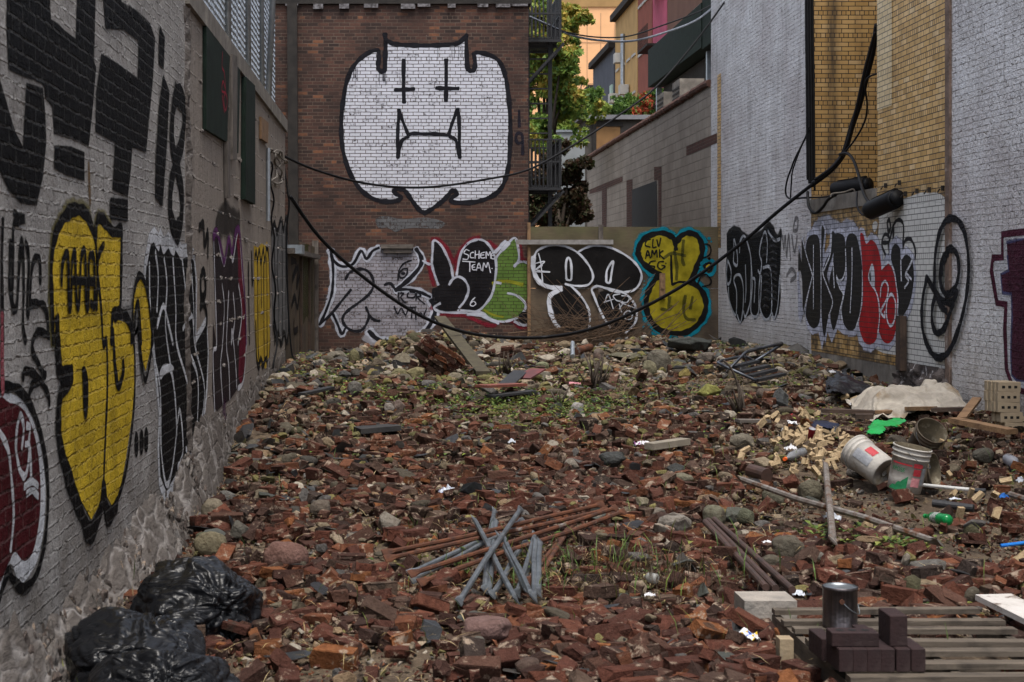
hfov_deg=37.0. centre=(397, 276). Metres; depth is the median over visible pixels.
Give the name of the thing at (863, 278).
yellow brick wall
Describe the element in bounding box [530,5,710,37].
cable
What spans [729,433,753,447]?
rock
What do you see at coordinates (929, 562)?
rock
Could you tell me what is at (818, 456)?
tan brick piece
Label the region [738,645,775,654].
brick
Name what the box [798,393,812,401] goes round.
rock
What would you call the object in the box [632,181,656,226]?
boarded window
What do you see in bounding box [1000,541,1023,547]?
blue rod
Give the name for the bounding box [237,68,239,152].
green plank
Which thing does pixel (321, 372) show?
rock
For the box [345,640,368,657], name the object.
brick
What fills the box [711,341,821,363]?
weeds
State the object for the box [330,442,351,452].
slate
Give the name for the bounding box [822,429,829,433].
tan brick piece
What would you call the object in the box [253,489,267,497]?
rock
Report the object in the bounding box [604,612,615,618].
brick
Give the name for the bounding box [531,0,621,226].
tall building
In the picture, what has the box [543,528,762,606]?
dry weeds
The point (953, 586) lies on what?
brick
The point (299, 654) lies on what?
slate
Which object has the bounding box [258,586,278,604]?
brick
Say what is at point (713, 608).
brick
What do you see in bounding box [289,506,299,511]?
cobblestone
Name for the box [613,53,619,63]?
air conditioner
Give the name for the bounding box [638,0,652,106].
row house
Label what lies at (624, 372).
rock rubble
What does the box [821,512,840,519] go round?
litter
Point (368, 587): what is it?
brick
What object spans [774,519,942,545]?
weeds
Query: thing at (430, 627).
slate
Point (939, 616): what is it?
brick
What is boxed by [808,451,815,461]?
tan brick piece
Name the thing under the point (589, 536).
brick
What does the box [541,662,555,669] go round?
brick
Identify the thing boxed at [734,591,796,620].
concrete block
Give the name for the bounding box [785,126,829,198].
cable
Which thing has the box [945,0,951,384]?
rusty joint strip
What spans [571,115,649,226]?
roof bulkhead
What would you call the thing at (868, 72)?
cable
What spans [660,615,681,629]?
brick
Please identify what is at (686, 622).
brick
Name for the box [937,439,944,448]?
tan brick piece
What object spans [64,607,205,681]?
rubbish bag
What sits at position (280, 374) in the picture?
rock
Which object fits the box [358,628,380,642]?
brick
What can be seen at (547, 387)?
rock
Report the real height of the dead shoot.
0.590 m
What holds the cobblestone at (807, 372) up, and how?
on the brick rubble at (272, 519)
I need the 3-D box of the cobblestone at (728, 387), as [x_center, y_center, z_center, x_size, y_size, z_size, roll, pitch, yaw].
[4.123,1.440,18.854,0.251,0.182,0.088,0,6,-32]
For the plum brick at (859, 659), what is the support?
on the pallet
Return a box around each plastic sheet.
[825,370,870,394]
[866,418,905,434]
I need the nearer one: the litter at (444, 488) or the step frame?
the litter at (444, 488)
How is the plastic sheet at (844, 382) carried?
on the ground at (867, 486)
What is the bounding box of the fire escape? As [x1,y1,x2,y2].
[528,0,564,226]
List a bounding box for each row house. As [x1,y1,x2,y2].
[588,42,614,104]
[610,0,637,106]
[637,0,666,104]
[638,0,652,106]
[667,0,701,30]
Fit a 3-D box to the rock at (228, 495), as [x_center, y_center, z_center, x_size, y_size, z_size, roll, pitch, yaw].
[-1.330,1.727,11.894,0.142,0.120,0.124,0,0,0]
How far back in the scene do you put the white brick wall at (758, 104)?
26.50 m
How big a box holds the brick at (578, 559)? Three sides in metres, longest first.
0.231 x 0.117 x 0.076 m
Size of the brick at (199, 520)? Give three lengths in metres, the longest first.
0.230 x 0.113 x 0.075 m
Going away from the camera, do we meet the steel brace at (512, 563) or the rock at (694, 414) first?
the steel brace at (512, 563)
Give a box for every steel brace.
[406,517,524,573]
[407,527,517,583]
[455,505,523,605]
[470,514,519,604]
[481,507,496,594]
[485,517,498,591]
[488,539,528,599]
[495,530,530,596]
[499,531,533,597]
[514,530,537,597]
[526,538,530,576]
[531,535,537,602]
[535,537,542,597]
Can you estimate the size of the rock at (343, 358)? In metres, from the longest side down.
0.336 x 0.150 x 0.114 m
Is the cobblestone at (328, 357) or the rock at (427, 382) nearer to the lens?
the rock at (427, 382)
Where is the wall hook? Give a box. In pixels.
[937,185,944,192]
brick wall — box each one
[0,0,208,681]
[711,0,811,353]
[797,0,950,386]
[920,0,1023,415]
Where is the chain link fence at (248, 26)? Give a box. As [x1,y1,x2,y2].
[203,0,275,101]
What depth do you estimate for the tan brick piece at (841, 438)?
14.82 m
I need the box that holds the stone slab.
[667,337,711,350]
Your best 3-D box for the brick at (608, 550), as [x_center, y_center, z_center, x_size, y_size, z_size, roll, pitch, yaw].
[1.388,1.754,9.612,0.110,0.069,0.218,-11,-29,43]
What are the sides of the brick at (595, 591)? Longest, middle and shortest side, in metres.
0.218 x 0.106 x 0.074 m
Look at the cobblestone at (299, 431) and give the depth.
15.22 m
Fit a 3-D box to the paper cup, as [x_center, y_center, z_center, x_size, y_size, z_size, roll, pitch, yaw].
[3.989,1.514,14.662,0.071,0.126,0.094,0,0,0]
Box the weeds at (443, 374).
[279,357,681,399]
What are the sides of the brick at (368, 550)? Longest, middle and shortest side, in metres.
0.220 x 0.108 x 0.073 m
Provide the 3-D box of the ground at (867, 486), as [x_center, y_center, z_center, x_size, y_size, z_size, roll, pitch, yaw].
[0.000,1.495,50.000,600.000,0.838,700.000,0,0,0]
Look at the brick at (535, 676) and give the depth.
6.50 m
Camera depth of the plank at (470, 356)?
23.05 m
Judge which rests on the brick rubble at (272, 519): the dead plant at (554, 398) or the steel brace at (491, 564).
the steel brace at (491, 564)
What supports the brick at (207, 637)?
on the ground at (867, 486)
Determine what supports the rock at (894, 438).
on the ground at (867, 486)
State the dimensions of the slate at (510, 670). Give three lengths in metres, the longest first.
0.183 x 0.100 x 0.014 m
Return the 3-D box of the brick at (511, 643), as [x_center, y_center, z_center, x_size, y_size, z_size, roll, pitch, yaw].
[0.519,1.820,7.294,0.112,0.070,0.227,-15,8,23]
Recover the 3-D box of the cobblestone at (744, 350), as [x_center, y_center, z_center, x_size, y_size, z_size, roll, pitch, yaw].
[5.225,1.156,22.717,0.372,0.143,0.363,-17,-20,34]
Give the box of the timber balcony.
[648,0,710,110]
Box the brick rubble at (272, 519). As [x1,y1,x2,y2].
[124,329,1023,681]
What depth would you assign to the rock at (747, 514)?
11.26 m
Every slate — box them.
[186,526,210,529]
[204,528,225,534]
[259,492,274,496]
[275,368,289,372]
[286,363,294,373]
[286,650,310,659]
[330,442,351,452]
[354,459,367,462]
[362,365,384,371]
[420,619,442,645]
[421,329,436,333]
[445,433,457,442]
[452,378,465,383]
[457,610,485,620]
[459,482,481,493]
[503,668,519,673]
[506,668,517,679]
[544,660,557,664]
[620,520,643,528]
[671,558,696,565]
[697,582,708,596]
[717,651,734,659]
[729,619,741,629]
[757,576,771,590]
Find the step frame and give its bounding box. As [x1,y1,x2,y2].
[717,342,786,381]
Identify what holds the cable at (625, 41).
attached to the fire escape
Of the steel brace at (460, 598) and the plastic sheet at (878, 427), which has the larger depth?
the plastic sheet at (878, 427)
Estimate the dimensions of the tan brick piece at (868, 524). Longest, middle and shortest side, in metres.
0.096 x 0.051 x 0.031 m
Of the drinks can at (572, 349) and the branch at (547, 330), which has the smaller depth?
the drinks can at (572, 349)
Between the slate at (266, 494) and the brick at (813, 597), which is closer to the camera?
the brick at (813, 597)
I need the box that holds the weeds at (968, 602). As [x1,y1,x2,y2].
[293,344,1015,603]
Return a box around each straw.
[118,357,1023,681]
[355,533,820,631]
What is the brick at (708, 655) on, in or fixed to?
on the ground at (867, 486)
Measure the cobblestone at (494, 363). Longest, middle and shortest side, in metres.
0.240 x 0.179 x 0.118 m
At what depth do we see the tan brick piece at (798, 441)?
14.57 m
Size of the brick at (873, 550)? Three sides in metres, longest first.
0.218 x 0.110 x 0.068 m
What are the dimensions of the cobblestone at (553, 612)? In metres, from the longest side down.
0.320 x 0.239 x 0.081 m
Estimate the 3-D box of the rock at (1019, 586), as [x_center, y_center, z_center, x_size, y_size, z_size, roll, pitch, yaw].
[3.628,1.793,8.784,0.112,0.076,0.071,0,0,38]
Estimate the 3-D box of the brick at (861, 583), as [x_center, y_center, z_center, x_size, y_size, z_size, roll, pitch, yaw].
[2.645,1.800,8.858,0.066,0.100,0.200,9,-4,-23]
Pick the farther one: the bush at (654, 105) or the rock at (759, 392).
the bush at (654, 105)
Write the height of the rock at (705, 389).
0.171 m
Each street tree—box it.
[530,0,606,155]
[530,75,611,129]
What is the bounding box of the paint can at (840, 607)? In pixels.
[822,582,859,627]
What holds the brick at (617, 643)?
on the brick rubble at (272, 519)
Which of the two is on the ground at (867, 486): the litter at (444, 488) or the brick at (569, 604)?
the brick at (569, 604)
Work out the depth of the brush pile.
29.21 m
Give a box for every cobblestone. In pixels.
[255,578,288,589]
[274,422,291,433]
[282,453,297,462]
[285,382,306,387]
[289,427,303,434]
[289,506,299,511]
[299,455,317,464]
[301,443,307,449]
[321,355,333,360]
[324,367,336,370]
[326,398,340,404]
[330,481,337,487]
[350,368,361,375]
[366,350,372,356]
[370,371,379,374]
[374,482,385,489]
[392,467,415,477]
[398,374,411,378]
[399,485,417,495]
[407,332,421,337]
[410,500,429,506]
[468,341,479,349]
[489,361,502,366]
[515,657,538,672]
[523,339,531,342]
[542,606,569,618]
[546,388,568,394]
[547,452,557,456]
[593,353,601,360]
[663,400,673,404]
[672,369,690,371]
[723,385,735,390]
[734,347,759,354]
[775,407,792,413]
[802,368,822,377]
[903,574,920,589]
[963,524,979,532]
[964,586,979,601]
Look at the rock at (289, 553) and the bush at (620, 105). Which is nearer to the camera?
the rock at (289, 553)
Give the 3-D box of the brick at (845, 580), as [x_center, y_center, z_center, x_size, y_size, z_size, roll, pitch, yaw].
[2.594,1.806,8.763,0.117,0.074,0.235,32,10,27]
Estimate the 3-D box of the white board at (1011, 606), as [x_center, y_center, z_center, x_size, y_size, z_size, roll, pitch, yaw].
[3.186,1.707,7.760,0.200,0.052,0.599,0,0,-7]
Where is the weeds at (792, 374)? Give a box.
[720,365,887,398]
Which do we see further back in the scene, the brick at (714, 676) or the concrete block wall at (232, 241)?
the concrete block wall at (232, 241)
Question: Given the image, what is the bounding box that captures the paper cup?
[808,427,815,438]
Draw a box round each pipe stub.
[575,343,593,354]
[745,464,772,481]
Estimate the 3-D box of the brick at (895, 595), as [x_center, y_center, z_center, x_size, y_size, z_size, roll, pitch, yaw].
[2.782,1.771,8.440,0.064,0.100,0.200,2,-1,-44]
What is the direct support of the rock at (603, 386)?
on the rock rubble at (624, 372)
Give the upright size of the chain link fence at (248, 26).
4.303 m
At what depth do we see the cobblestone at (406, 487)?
12.21 m
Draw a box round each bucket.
[840,435,891,485]
[886,453,940,489]
[887,442,932,493]
[907,418,947,448]
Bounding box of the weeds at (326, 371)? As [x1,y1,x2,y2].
[289,347,383,394]
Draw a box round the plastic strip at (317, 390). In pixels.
[298,386,334,395]
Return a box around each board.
[203,26,229,141]
[259,117,268,142]
[975,594,1023,623]
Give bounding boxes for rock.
[193,531,226,555]
[201,498,222,514]
[219,490,235,499]
[230,520,248,538]
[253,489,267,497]
[263,449,273,456]
[263,541,308,568]
[270,372,289,376]
[270,601,305,609]
[299,488,308,500]
[307,370,325,377]
[309,499,330,517]
[323,437,334,446]
[327,351,347,357]
[329,580,357,587]
[330,534,343,543]
[332,356,348,360]
[332,671,356,681]
[339,370,351,377]
[347,381,361,396]
[349,348,359,360]
[355,347,363,359]
[367,369,376,374]
[370,357,384,366]
[378,511,400,530]
[379,352,389,358]
[382,364,401,368]
[384,403,394,410]
[391,352,409,362]
[391,368,407,373]
[392,400,404,410]
[405,339,415,346]
[407,367,424,377]
[421,380,435,385]
[448,372,461,378]
[463,615,511,641]
[477,374,492,379]
[478,354,490,359]
[481,388,497,393]
[527,368,542,380]
[532,492,545,501]
[535,361,548,368]
[538,354,554,361]
[538,386,552,390]
[540,381,550,385]
[544,648,561,658]
[547,441,558,445]
[564,458,578,468]
[570,402,583,409]
[579,495,589,498]
[582,360,593,368]
[593,348,603,357]
[594,633,606,642]
[598,382,615,389]
[598,451,625,467]
[606,417,627,423]
[607,352,644,359]
[617,636,626,641]
[627,552,651,561]
[628,387,639,399]
[631,580,646,593]
[636,497,648,505]
[642,360,656,376]
[642,459,651,466]
[647,349,670,372]
[653,507,664,513]
[653,523,669,532]
[656,370,665,377]
[656,470,666,473]
[658,512,691,530]
[667,463,684,471]
[671,361,681,367]
[674,384,685,390]
[676,472,693,480]
[679,368,690,376]
[684,412,699,417]
[697,352,713,361]
[697,384,720,396]
[702,505,725,523]
[716,362,730,370]
[724,410,735,418]
[725,507,743,524]
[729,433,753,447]
[733,386,755,391]
[737,508,753,523]
[741,529,748,534]
[749,457,770,467]
[756,388,771,398]
[761,490,784,503]
[763,554,779,564]
[768,455,790,462]
[771,535,804,556]
[772,388,788,405]
[776,356,785,363]
[794,585,808,595]
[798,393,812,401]
[798,479,823,499]
[815,358,830,362]
[816,551,823,561]
[829,554,844,563]
[832,361,846,369]
[846,469,858,478]
[855,376,868,381]
[855,536,882,542]
[886,434,906,447]
[904,551,916,562]
[910,559,945,569]
[920,579,941,588]
[949,464,961,472]
[963,519,985,527]
[972,448,993,462]
[1017,582,1023,589]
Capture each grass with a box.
[62,414,1023,681]
[318,517,815,603]
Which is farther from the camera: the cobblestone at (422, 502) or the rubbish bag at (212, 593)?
the cobblestone at (422, 502)
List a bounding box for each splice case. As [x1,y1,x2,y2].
[830,176,873,194]
[862,188,903,218]
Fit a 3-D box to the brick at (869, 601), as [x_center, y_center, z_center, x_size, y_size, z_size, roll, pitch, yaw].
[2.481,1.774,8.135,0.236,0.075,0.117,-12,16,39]
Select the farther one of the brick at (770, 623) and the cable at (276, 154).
the cable at (276, 154)
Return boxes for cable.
[270,148,287,184]
[270,161,277,368]
[285,1,724,188]
[285,169,295,359]
[288,183,812,339]
[529,8,710,42]
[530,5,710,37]
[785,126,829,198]
[790,128,810,197]
[805,0,808,179]
[806,191,836,213]
[807,0,810,183]
[809,0,813,186]
[811,23,876,185]
[812,0,815,190]
[814,32,875,180]
[830,188,854,196]
[838,152,868,201]
[842,73,876,155]
[856,191,863,215]
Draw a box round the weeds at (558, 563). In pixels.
[369,531,742,599]
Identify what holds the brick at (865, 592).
on the brick rubble at (272, 519)
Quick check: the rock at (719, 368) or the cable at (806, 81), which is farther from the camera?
the cable at (806, 81)
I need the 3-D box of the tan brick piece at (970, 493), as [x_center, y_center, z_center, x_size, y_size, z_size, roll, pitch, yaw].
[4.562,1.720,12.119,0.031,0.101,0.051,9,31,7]
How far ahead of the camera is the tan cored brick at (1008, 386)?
15.15 m
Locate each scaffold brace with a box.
[735,475,944,547]
[822,460,837,545]
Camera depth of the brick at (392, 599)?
8.24 m
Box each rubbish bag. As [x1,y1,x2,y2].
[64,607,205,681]
[88,649,240,681]
[130,556,262,641]
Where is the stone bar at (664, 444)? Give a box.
[644,438,690,449]
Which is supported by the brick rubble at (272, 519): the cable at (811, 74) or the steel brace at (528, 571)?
the steel brace at (528, 571)
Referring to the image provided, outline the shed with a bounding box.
[553,130,586,226]
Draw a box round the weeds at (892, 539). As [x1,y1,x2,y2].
[836,533,962,553]
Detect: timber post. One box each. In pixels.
[287,3,298,244]
[896,316,906,370]
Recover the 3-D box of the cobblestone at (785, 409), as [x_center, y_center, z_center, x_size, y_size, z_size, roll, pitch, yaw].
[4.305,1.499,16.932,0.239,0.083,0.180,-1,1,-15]
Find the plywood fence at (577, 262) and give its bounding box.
[516,223,717,345]
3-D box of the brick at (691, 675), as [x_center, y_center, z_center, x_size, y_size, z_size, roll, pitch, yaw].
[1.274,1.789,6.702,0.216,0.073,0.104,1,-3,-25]
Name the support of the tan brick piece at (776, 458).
on the tan brick piece at (774, 464)
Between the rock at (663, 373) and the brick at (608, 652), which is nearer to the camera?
the brick at (608, 652)
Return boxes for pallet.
[772,606,1023,681]
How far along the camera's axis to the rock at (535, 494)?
11.76 m
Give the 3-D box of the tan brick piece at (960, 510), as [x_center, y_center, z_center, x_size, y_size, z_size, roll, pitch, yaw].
[4.194,1.769,11.358,0.051,0.101,0.031,4,17,-3]
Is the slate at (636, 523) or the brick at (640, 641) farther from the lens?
the slate at (636, 523)
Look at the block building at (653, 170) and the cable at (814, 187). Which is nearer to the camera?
the cable at (814, 187)
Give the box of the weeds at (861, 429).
[296,335,972,455]
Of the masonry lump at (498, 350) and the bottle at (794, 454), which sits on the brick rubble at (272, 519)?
the bottle at (794, 454)
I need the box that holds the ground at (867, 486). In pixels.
[181,340,1023,681]
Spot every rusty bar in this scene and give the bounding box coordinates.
[381,501,604,554]
[383,506,609,562]
[407,504,618,577]
[416,508,626,586]
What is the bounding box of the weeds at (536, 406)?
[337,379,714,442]
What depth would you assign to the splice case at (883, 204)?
19.13 m
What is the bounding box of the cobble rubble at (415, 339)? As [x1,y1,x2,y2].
[241,336,961,556]
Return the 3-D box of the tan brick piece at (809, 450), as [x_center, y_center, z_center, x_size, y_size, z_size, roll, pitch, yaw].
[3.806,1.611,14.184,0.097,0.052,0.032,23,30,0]
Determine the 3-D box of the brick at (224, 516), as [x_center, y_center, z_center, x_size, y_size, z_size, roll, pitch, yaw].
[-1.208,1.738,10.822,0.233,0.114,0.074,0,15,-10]
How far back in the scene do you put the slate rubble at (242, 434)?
16.22 m
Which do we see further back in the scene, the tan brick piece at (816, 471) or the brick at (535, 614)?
the tan brick piece at (816, 471)
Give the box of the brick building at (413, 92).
[211,0,530,350]
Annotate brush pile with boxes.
[489,267,696,344]
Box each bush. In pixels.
[608,91,636,114]
[629,91,655,114]
[646,88,663,112]
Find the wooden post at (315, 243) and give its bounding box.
[312,240,318,351]
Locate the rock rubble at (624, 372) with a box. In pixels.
[228,330,1010,677]
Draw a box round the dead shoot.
[723,360,739,405]
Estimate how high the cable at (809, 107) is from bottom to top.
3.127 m
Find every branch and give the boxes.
[508,330,612,337]
[532,327,601,335]
[541,327,638,342]
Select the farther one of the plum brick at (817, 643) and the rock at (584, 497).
the rock at (584, 497)
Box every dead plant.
[499,352,513,373]
[550,387,573,405]
[573,352,611,388]
[724,383,745,413]
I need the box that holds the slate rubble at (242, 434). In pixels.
[224,328,1023,670]
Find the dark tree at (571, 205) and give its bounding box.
[530,138,594,226]
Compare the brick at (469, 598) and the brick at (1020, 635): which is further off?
the brick at (469, 598)
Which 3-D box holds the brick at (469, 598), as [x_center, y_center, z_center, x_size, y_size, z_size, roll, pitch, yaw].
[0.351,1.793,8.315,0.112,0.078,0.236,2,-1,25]
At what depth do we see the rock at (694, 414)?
16.43 m
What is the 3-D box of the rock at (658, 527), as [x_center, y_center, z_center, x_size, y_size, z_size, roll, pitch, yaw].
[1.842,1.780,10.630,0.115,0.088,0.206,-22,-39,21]
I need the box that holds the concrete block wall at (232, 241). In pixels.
[185,0,288,503]
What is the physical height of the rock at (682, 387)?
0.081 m
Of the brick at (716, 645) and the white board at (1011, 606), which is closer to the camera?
the brick at (716, 645)
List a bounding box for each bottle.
[644,572,659,583]
[783,448,806,460]
[923,512,952,524]
[1002,453,1018,465]
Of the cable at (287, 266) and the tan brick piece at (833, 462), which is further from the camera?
the cable at (287, 266)
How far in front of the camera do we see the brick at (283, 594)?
8.46 m
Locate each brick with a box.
[123,589,136,597]
[123,594,136,605]
[189,514,208,525]
[197,624,205,637]
[205,634,225,641]
[206,637,221,653]
[211,512,243,523]
[232,562,267,575]
[235,658,269,681]
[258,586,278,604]
[259,566,284,578]
[259,604,291,635]
[261,607,296,619]
[267,593,282,603]
[269,647,300,672]
[272,569,303,582]
[276,589,301,601]
[282,570,303,587]
[285,588,304,594]
[309,622,358,644]
[309,643,358,670]
[310,559,323,563]
[312,566,337,590]
[314,580,329,589]
[316,600,336,615]
[331,552,352,559]
[335,582,360,611]
[337,614,362,624]
[340,544,373,559]
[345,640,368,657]
[353,617,376,633]
[356,586,365,593]
[358,594,398,620]
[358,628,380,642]
[362,581,397,595]
[363,614,376,617]
[374,619,394,630]
[383,631,420,649]
[388,597,411,606]
[392,554,421,580]
[395,611,419,633]
[409,592,449,614]
[420,590,441,598]
[421,567,461,590]
[442,586,461,597]
[445,630,490,643]
[446,593,477,613]
[452,656,501,681]
[457,593,489,611]
[459,636,485,656]
[463,612,509,621]
[481,605,511,615]
[487,627,527,645]
[491,647,519,668]
[497,638,520,647]
[507,615,520,625]
[512,608,546,619]
[512,625,546,644]
[527,671,566,681]
[528,650,551,662]
[533,616,558,622]
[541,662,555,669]
[547,628,577,639]
[550,640,561,650]
[552,642,575,656]
[555,655,577,678]
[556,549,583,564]
[556,605,587,618]
[557,602,578,605]
[558,618,583,628]
[561,641,591,660]
[564,629,596,643]
[568,614,581,620]
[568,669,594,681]
[574,574,607,590]
[575,531,601,545]
[578,622,623,639]
[578,654,602,666]
[579,614,610,624]
[581,603,610,614]
[582,651,598,660]
[583,583,618,599]
[592,659,611,675]
[594,533,606,545]
[594,549,608,560]
[597,664,643,681]
[599,646,623,664]
[601,545,627,559]
[603,641,624,645]
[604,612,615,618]
[607,606,653,624]
[617,624,636,637]
[617,653,662,669]
[619,675,665,681]
[625,642,660,655]
[626,619,643,638]
[626,632,649,659]
[633,670,657,676]
[658,633,669,640]
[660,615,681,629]
[661,640,693,659]
[663,585,699,596]
[663,655,707,673]
[664,550,700,561]
[665,541,683,553]
[665,645,702,656]
[669,673,705,678]
[680,613,717,626]
[685,610,707,626]
[686,660,704,678]
[689,617,727,639]
[691,602,709,612]
[698,648,725,662]
[699,670,726,681]
[704,639,744,651]
[706,604,722,612]
[709,658,720,670]
[710,660,743,673]
[712,602,724,610]
[716,585,735,603]
[723,604,733,608]
[723,668,754,681]
[725,657,750,664]
[727,642,775,649]
[729,607,768,632]
[730,652,781,669]
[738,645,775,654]
[742,660,777,674]
[746,638,775,645]
[754,675,766,681]
[755,618,775,635]
[770,574,798,591]
[774,628,808,636]
[775,670,809,681]
[776,635,793,660]
[778,668,798,681]
[780,658,821,680]
[782,571,814,580]
[797,600,821,615]
[808,580,821,595]
[809,595,821,599]
[809,628,826,660]
[816,564,837,568]
[820,551,835,566]
[826,628,878,646]
[827,642,852,671]
[837,574,867,588]
[838,554,863,572]
[838,578,859,590]
[843,569,873,581]
[846,543,879,552]
[851,647,866,671]
[852,625,879,638]
[858,591,872,594]
[858,594,872,596]
[858,596,876,606]
[859,588,880,596]
[865,647,880,671]
[871,601,892,606]
[873,523,895,545]
[873,597,887,601]
[878,608,906,645]
[878,639,894,671]
[881,584,918,605]
[891,646,909,671]
[901,592,922,606]
[906,614,927,617]
[907,638,925,671]
[909,566,952,575]
[910,603,947,614]
[911,564,943,578]
[918,588,925,597]
[923,584,956,605]
[927,614,960,617]
[935,634,962,637]
[940,614,957,617]
[942,581,964,596]
[943,574,973,585]
[954,563,993,577]
[957,559,978,575]
[984,380,1006,390]
[984,390,987,400]
[984,562,994,567]
[985,400,987,410]
[988,381,992,390]
[988,391,992,400]
[988,401,991,410]
[988,564,1002,575]
[991,411,995,420]
[992,401,995,411]
[993,381,1015,391]
[993,391,995,401]
[996,382,1020,391]
[996,392,1019,401]
[996,402,1019,411]
[998,412,1022,422]
[1003,423,1023,427]
[1012,630,1023,638]
[1013,562,1023,569]
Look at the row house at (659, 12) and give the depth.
69.74 m
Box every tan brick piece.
[737,452,745,460]
[739,445,750,452]
[756,418,766,427]
[769,461,780,466]
[770,411,779,419]
[773,456,780,468]
[780,426,787,437]
[782,435,790,440]
[789,465,797,474]
[793,437,803,445]
[801,457,809,465]
[802,409,809,417]
[802,445,811,453]
[807,442,815,446]
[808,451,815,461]
[808,454,822,459]
[812,465,821,477]
[813,447,818,453]
[815,429,821,436]
[815,437,823,442]
[817,440,827,447]
[818,449,824,455]
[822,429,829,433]
[825,456,838,463]
[828,452,839,457]
[831,459,837,469]
[835,428,840,435]
[839,435,849,441]
[840,393,849,399]
[865,522,872,527]
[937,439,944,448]
[945,470,952,479]
[949,489,958,497]
[955,506,964,518]
[967,487,974,497]
[971,490,984,502]
[990,490,999,498]
[991,507,1001,519]
[999,476,1012,484]
[1013,550,1023,560]
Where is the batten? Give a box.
[223,141,230,197]
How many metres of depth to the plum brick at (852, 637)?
6.47 m
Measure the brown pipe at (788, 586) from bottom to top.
0.081 m
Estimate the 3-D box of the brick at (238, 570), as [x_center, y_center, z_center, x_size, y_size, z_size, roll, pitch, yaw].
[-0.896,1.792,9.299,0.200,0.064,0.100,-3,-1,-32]
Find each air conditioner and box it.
[608,93,617,103]
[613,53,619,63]
[618,84,628,94]
[657,92,671,110]
[672,78,703,100]
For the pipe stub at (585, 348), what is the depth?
24.73 m
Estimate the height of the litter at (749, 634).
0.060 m
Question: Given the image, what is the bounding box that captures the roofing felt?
[498,370,525,383]
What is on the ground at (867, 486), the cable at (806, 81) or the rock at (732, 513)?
the rock at (732, 513)
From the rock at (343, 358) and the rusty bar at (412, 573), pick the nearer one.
the rusty bar at (412, 573)
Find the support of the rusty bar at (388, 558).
on the steel brace at (453, 553)
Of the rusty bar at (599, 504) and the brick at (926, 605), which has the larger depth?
the rusty bar at (599, 504)
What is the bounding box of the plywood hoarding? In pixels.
[285,242,320,360]
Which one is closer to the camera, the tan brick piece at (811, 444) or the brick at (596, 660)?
the brick at (596, 660)
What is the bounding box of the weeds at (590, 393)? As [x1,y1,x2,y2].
[376,372,836,415]
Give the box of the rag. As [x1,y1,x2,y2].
[812,420,839,429]
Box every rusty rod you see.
[527,525,569,583]
[542,523,576,574]
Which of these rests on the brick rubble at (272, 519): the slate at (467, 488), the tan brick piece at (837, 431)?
the slate at (467, 488)
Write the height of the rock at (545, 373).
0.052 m
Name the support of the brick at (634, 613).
on the brick
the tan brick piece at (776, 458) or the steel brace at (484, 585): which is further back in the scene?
the tan brick piece at (776, 458)
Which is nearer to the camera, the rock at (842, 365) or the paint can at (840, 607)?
the paint can at (840, 607)
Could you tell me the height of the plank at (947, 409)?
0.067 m
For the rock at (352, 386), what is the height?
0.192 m
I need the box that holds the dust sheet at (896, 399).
[841,379,975,420]
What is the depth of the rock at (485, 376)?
20.37 m
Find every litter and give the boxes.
[438,484,454,492]
[633,441,648,445]
[644,592,655,595]
[739,627,759,640]
[784,444,796,449]
[791,590,805,595]
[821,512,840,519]
[998,493,1008,497]
[1015,476,1023,482]
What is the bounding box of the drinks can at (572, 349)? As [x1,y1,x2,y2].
[571,341,574,357]
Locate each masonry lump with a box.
[410,334,464,375]
[483,342,521,358]
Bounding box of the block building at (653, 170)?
[587,79,716,288]
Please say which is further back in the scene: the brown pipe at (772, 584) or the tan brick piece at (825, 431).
the tan brick piece at (825, 431)
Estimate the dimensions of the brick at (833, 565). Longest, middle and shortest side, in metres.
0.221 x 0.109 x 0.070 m
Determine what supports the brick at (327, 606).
on the ground at (867, 486)
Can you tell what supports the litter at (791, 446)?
on the brick rubble at (272, 519)
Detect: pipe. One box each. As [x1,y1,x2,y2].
[702,519,769,590]
[706,517,778,590]
[711,516,795,593]
[923,483,968,490]
[932,499,974,511]
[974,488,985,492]
[1007,491,1023,501]
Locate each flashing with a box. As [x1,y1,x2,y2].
[475,383,526,387]
[485,390,535,397]
[521,368,545,379]
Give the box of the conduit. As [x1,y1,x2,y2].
[266,148,269,220]
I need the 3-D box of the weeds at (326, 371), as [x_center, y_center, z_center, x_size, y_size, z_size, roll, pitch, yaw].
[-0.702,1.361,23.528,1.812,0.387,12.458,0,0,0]
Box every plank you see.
[228,54,237,159]
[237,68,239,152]
[241,77,254,203]
[353,424,401,433]
[381,244,412,252]
[434,316,490,374]
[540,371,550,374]
[735,419,770,422]
[821,408,877,414]
[855,413,873,418]
[875,409,892,413]
[904,406,936,410]
[931,407,963,411]
[948,417,1017,434]
[957,397,981,418]
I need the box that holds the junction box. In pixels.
[287,245,304,253]

